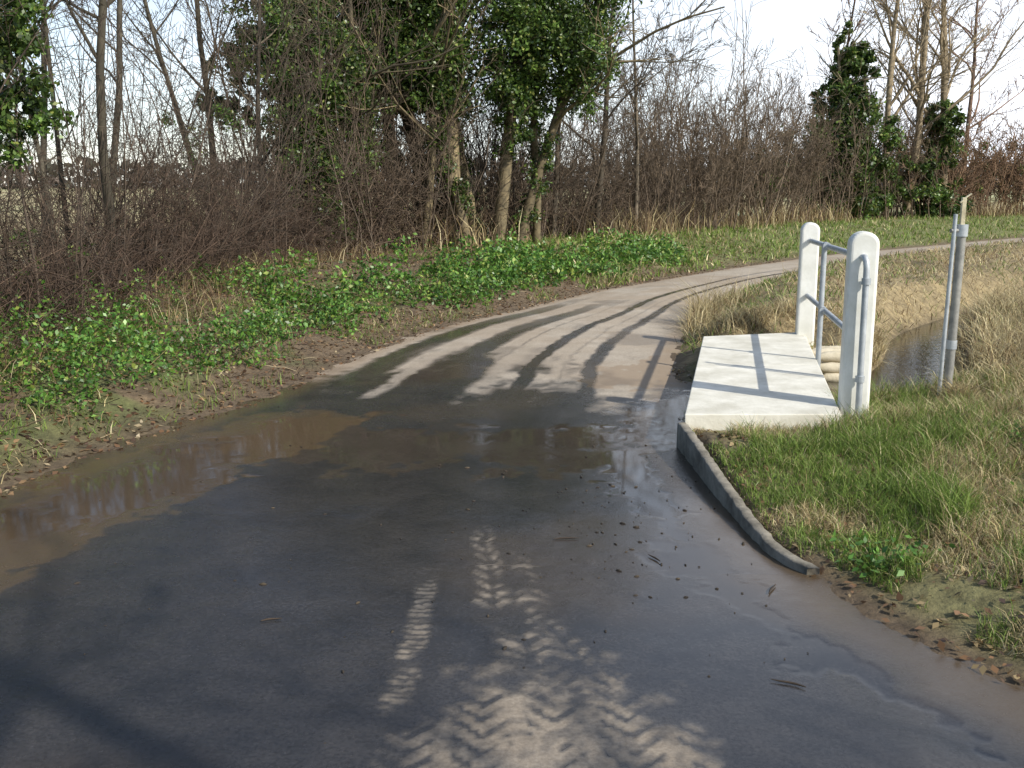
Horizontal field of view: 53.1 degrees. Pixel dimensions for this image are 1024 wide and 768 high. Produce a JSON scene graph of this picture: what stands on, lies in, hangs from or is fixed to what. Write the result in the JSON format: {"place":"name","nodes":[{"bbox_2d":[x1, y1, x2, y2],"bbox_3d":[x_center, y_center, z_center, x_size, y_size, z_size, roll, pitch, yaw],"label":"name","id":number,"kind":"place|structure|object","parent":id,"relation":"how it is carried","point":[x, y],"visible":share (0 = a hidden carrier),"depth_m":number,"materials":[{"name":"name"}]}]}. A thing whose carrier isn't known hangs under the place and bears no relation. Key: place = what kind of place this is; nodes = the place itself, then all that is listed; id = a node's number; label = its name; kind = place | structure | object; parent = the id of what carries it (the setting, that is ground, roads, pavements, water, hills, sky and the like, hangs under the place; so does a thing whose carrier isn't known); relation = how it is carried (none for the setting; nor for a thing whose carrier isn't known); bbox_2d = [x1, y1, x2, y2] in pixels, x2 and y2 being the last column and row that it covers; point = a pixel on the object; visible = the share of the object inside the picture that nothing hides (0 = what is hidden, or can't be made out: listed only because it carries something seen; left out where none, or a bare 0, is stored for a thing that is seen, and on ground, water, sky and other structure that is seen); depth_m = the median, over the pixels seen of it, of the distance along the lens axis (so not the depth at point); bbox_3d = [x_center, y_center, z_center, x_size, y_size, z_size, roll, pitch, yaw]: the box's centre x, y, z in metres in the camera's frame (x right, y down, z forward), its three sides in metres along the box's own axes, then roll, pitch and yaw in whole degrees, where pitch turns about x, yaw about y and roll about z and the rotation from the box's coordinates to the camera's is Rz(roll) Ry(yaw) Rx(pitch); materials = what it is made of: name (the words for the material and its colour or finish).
{"place":"outdoors","nodes":[
{"label":"outdoors","id":0,"kind":"place"},
{"bbox_2d":[0,238,1023,767],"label":"road","id":1,"kind":"structure","parent":0,"point":[198,664],"depth_m":4.05,"materials":[{"name":"grey asphalt"}]},
{"bbox_2d":[5,379,808,743],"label":"mud clods and twigs","id":2,"kind":"object","parent":1,"relation":"on","point":[539,577],"visible":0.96,"depth_m":4.50,"materials":[{"name":"brown soil"}]},
{"bbox_2d":[676,422,819,574],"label":"kerb","id":3,"kind":"structure","parent":1,"relation":"on","point":[694,451],"depth_m":5.15,"materials":[{"name":"concrete"}]},
{"bbox_2d":[0,186,1023,686],"bbox_3d":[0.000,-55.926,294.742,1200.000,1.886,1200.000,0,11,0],"label":"ground","id":4,"kind":"structure","parent":0,"point":[940,600],"depth_m":8.01,"materials":[{"name":"brown soil"}]},
{"bbox_2d":[2,0,140,263],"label":"bare tree","id":5,"kind":"object","parent":4,"relation":"on","point":[118,20],"visible":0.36,"depth_m":14.22,"materials":[{"name":"brown plant"}]},
{"bbox_2d":[30,0,120,290],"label":"slender hedgerow tree","id":6,"kind":"object","parent":4,"relation":"on","point":[101,63],"visible":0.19,"depth_m":10.60,"materials":[{"name":"brown plant"}]},
{"bbox_2d":[0,0,388,335],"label":"hedgerow thicket","id":7,"kind":"object","parent":4,"relation":"on","point":[79,209],"visible":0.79,"depth_m":11.64,"materials":[{"name":"brown plant"}]},
{"bbox_2d":[0,0,249,287],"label":"holly and ivy foliage","id":8,"kind":"object","parent":7,"relation":"attached to","point":[20,33],"visible":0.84,"depth_m":8.50,"materials":[{"name":"green plant"}]},
{"bbox_2d":[63,0,333,248],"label":"bare tree","id":9,"kind":"object","parent":4,"relation":"on","point":[149,19],"visible":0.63,"depth_m":16.61,"materials":[{"name":"brown plant"}]},
{"bbox_2d":[0,98,426,366],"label":"bramble thicket","id":10,"kind":"object","parent":4,"relation":"on","point":[30,292],"visible":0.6,"depth_m":11.03,"materials":[{"name":"brown plant"}]},
{"bbox_2d":[233,0,388,248],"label":"ivy foliage","id":11,"kind":"object","parent":4,"relation":"on","point":[339,94],"visible":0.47,"depth_m":16.86,"materials":[{"name":"green plant"}]},
{"bbox_2d":[229,0,492,228],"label":"ivy clad tree","id":12,"kind":"object","parent":4,"relation":"on","point":[350,11],"visible":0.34,"depth_m":17.12,"materials":[{"name":"brown plant"}]},
{"bbox_2d":[92,0,732,259],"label":"hedgerow thicket","id":13,"kind":"object","parent":4,"relation":"on","point":[613,169],"visible":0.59,"depth_m":19.37,"materials":[{"name":"brown plant"}]},
{"bbox_2d":[231,0,724,248],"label":"ivy clad ash tree","id":14,"kind":"object","parent":4,"relation":"on","point":[553,128],"visible":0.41,"depth_m":19.62,"materials":[{"name":"brown plant"}]},
{"bbox_2d":[192,0,651,239],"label":"ivy foliage","id":15,"kind":"object","parent":14,"relation":"attached to","point":[566,28],"visible":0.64,"depth_m":19.04,"materials":[{"name":"green plant"}]},
{"bbox_2d":[219,91,756,254],"bbox_3d":[0.694,-4.648,23.535,5.005,3.552,18.524,9,14,38],"label":"bramble thicket","id":16,"kind":"object","parent":4,"relation":"on","point":[483,195],"visible":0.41,"depth_m":20.13,"materials":[{"name":"brown plant"}]},
{"bbox_2d":[0,153,1022,189],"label":"distant trees","id":17,"kind":"object","parent":4,"relation":"on","point":[30,168],"visible":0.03,"depth_m":188.06,"materials":[{"name":"brown plant"}]},
{"bbox_2d":[0,222,1023,585],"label":"nettles and cow parsley","id":18,"kind":"object","parent":4,"relation":"on","point":[516,260],"visible":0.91,"depth_m":10.88,"materials":[{"name":"green plant"}]},
{"bbox_2d":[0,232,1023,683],"bbox_3d":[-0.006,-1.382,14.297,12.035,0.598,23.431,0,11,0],"label":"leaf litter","id":19,"kind":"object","parent":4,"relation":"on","point":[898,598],"visible":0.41,"depth_m":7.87,"materials":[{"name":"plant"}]},
{"bbox_2d":[0,194,1023,417],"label":"dry stalks","id":20,"kind":"object","parent":4,"relation":"on","point":[670,229],"visible":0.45,"depth_m":16.96,"materials":[{"name":"beige plant"}]},
{"bbox_2d":[466,0,742,237],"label":"bare tree","id":21,"kind":"object","parent":4,"relation":"on","point":[634,98],"visible":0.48,"depth_m":23.20,"materials":[{"name":"brown plant"}]},
{"bbox_2d":[572,0,972,233],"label":"hedgerow thicket","id":22,"kind":"object","parent":4,"relation":"on","point":[728,152],"visible":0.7,"depth_m":30.12,"materials":[{"name":"brown plant"}]},
{"bbox_2d":[685,222,879,429],"bbox_3d":[2.066,-0.460,8.139,1.149,1.625,3.990,2,11,12],"label":"footbridge","id":23,"kind":"object","parent":4,"relation":"on","point":[772,377],"visible":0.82,"depth_m":7.04,"materials":[{"name":"concrete"}]},
{"bbox_2d":[812,346,840,381],"bbox_3d":[2.840,-0.126,9.028,0.485,0.369,0.532,0,11,0],"label":"timber revetment","id":24,"kind":"object","parent":4,"relation":"on","point":[829,365],"visible":0.27,"depth_m":8.86,"materials":[{"name":"wood"}]},
{"bbox_2d":[665,237,1023,538],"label":"dead straw grass","id":25,"kind":"structure","parent":4,"relation":"on","point":[718,306],"depth_m":10.46,"materials":[{"name":"beige plant"}]},
{"bbox_2d":[684,354,1023,659],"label":"verge grass","id":26,"kind":"structure","parent":4,"relation":"on","point":[950,502],"depth_m":5.17,"materials":[{"name":"green plant"}]},
{"bbox_2d":[812,0,903,215],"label":"ivy clad tree","id":27,"kind":"object","parent":4,"relation":"on","point":[839,58],"visible":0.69,"depth_m":34.77,"materials":[{"name":"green plant"}]},
{"bbox_2d":[717,20,1023,220],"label":"ivy foliage","id":28,"kind":"object","parent":4,"relation":"on","point":[859,56],"visible":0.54,"depth_m":35.55,"materials":[{"name":"green plant"}]},
{"bbox_2d":[807,0,1023,209],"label":"bare tall tree","id":29,"kind":"object","parent":4,"relation":"on","point":[969,33],"visible":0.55,"depth_m":41.31,"materials":[{"name":"brown plant"}]},
{"bbox_2d":[840,0,1023,218],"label":"bare tall tree","id":30,"kind":"object","parent":4,"relation":"on","point":[945,58],"visible":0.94,"depth_m":36.50,"materials":[{"name":"brown plant"}]},
{"bbox_2d":[880,91,1023,216],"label":"hedgerow thicket","id":31,"kind":"object","parent":4,"relation":"on","point":[988,181],"visible":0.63,"depth_m":39.84,"materials":[{"name":"brown plant"}]},
{"bbox_2d":[937,193,971,395],"bbox_3d":[3.019,-0.418,7.037,0.132,1.760,0.076,-5,12,-25],"label":"steel gauge post","id":32,"kind":"object","parent":4,"relation":"on","point":[960,232],"visible":0.89,"depth_m":6.99,"materials":[{"name":"grey metal"}]},
{"bbox_2d":[0,210,1023,483],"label":"roadside grass","id":33,"kind":"structure","parent":0,"point":[874,222],"depth_m":19.42,"materials":[{"name":"green plant"}]},
{"bbox_2d":[0,0,1023,186],"label":"sky","id":34,"kind":"structure","parent":0,"point":[786,22],"materials":[{"name":"white"}]},
{"bbox_2d":[827,311,976,397],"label":"stream water","id":35,"kind":"structure","parent":0,"point":[911,357],"depth_m":10.02,"materials":[{"name":"brown liquid"}]}
]}

